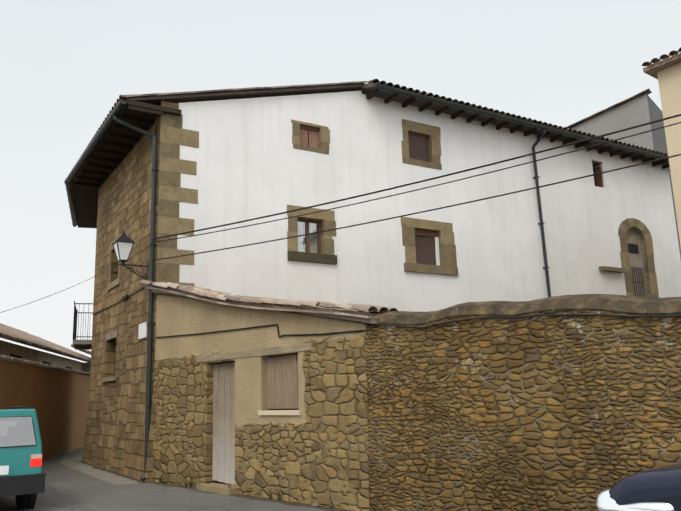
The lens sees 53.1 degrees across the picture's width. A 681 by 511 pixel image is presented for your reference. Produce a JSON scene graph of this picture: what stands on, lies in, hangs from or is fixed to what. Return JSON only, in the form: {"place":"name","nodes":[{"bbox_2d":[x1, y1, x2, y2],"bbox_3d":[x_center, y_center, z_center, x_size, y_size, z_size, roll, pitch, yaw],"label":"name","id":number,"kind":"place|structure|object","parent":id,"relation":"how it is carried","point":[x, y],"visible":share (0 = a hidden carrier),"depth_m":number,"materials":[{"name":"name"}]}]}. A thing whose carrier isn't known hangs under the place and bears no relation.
{"place":"outdoors","nodes":[
{"label":"outdoors","id":0,"kind":"place"},
{"bbox_2d":[0,446,94,510],"bbox_3d":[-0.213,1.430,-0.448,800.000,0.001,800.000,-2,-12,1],"label":"ground","id":1,"kind":"structure","parent":0,"point":[51,498],"depth_m":10.61,"materials":[{"name":"grey asphalt"}]},
{"bbox_2d":[0,406,45,508],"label":"car fittings","id":2,"kind":"object","parent":1,"relation":"on","point":[18,431],"visible":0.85,"depth_m":9.70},
{"bbox_2d":[0,409,41,476],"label":"van","id":3,"kind":"object","parent":2,"relation":"on","point":[17,460],"visible":0.38,"depth_m":9.72,"materials":[{"name":"teal metal"}]},
{"bbox_2d":[0,337,90,459],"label":"buildings","id":4,"kind":"structure","parent":1,"relation":"on","point":[57,401],"depth_m":19.94,"materials":[{"name":"brown paint"}]},
{"bbox_2d":[0,47,680,375],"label":"tiles","id":5,"kind":"object","parent":4,"relation":"on","point":[14,334],"visible":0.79,"depth_m":20.96,"materials":[{"name":"brown tile"}]},
{"bbox_2d":[59,450,139,484],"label":"sidewalk","id":6,"kind":"structure","parent":1,"relation":"on","point":[71,459],"depth_m":15.47,"materials":[{"name":"concrete"}]},
{"bbox_2d":[78,461,145,482],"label":"curb","id":7,"kind":"structure","parent":6,"relation":"on","point":[115,473],"depth_m":14.64,"materials":[{"name":"grey concrete"}]},
{"bbox_2d":[82,390,154,481],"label":"stone wall","id":8,"kind":"structure","parent":1,"relation":"on","point":[114,440],"depth_m":14.96,"materials":[{"name":"brown stone"}]},
{"bbox_2d":[92,115,158,480],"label":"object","id":9,"kind":"object","parent":1,"relation":"on","point":[121,244],"visible":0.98,"depth_m":14.03,"materials":[{"name":"black metal"}]},
{"bbox_2d":[0,114,680,312],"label":"cables","id":10,"kind":"object","parent":9,"relation":"attached to","point":[629,128],"visible":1,"depth_m":11.07,"materials":[{"name":"black plastic"}]},
{"bbox_2d":[89,100,178,395],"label":"stone facade","id":11,"kind":"structure","parent":1,"relation":"on","point":[124,196],"depth_m":15.88,"materials":[{"name":"brown stone"}]},
{"bbox_2d":[65,182,100,349],"bbox_3d":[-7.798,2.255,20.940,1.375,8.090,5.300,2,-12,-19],"label":"balcony","id":12,"kind":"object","parent":11,"relation":"attached to","point":[83,203],"visible":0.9,"depth_m":20.69,"materials":[{"name":"metal"}]},
{"bbox_2d":[42,459,328,510],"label":"road","id":13,"kind":"structure","parent":1,"relation":"on","point":[93,493],"depth_m":10.77,"materials":[{"name":"grey asphalt"}]},
{"bbox_2d":[149,476,398,510],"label":"debris","id":14,"kind":"object","parent":13,"relation":"on","point":[314,504],"visible":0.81,"depth_m":10.02,"materials":[{"name":"stone"}]},
{"bbox_2d":[177,91,680,311],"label":"white wall","id":15,"kind":"structure","parent":1,"relation":"on","point":[249,159],"depth_m":17.24,"materials":[{"name":"paint"}]},
{"bbox_2d":[65,82,669,187],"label":"roofs","id":16,"kind":"structure","parent":15,"relation":"on","point":[109,147],"depth_m":17.29,"materials":[{"name":"brown"}]},
{"bbox_2d":[365,294,680,510],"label":"rubble wall","id":17,"kind":"structure","parent":1,"relation":"on","point":[558,413],"depth_m":7.22,"materials":[{"name":"brown stone"}]},
{"bbox_2d":[364,314,680,328],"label":"cable","id":18,"kind":"object","parent":17,"relation":"attached to","point":[630,316],"visible":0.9,"depth_m":7.24,"materials":[{"name":"black"}]},
{"bbox_2d":[571,94,680,257],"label":"grey building","id":19,"kind":"structure","parent":1,"relation":"on","point":[645,108],"depth_m":25.28,"materials":[{"name":"grey paint"}]},
{"bbox_2d":[643,53,680,246],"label":"beige building","id":20,"kind":"structure","parent":1,"relation":"on","point":[666,73],"depth_m":15.66,"materials":[{"name":"paint"}]},
{"bbox_2d":[152,294,369,510],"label":"shed wall","id":21,"kind":"structure","parent":0,"point":[316,450],"depth_m":10.59,"materials":[{"name":"beige stone"}]},
{"bbox_2d":[140,280,397,323],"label":"shed roof","id":22,"kind":"structure","parent":21,"relation":"on","point":[352,312],"depth_m":10.48,"materials":[{"name":"brown tile"}]},
{"bbox_2d":[156,324,370,494],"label":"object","id":23,"kind":"object","parent":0,"point":[282,387],"visible":0.62,"depth_m":11.26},
{"bbox_2d":[0,0,680,362],"label":"sky","id":24,"kind":"structure","parent":0,"point":[65,64],"materials":[{"name":"white"}]},
{"bbox_2d":[64,79,667,182],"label":"house tiles","id":25,"kind":"object","parent":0,"point":[443,98],"depth_m":18.00,"materials":[{"name":"black tile"}]},
{"bbox_2d":[156,113,658,297],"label":"trim","id":26,"kind":"structure","parent":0,"point":[430,246],"depth_m":16.43,"materials":[{"name":"brown stone"}]},
{"bbox_2d":[609,463,680,510],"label":"car","id":27,"kind":"object","parent":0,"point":[661,484],"visible":0.73,"depth_m":4.14,"materials":[{"name":"blue"}]},
{"bbox_2d":[596,489,673,510],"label":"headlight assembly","id":28,"kind":"object","parent":27,"relation":"attached to","point":[605,501],"visible":0.5,"depth_m":4.22,"materials":[{"name":"white plastic"}]}
]}

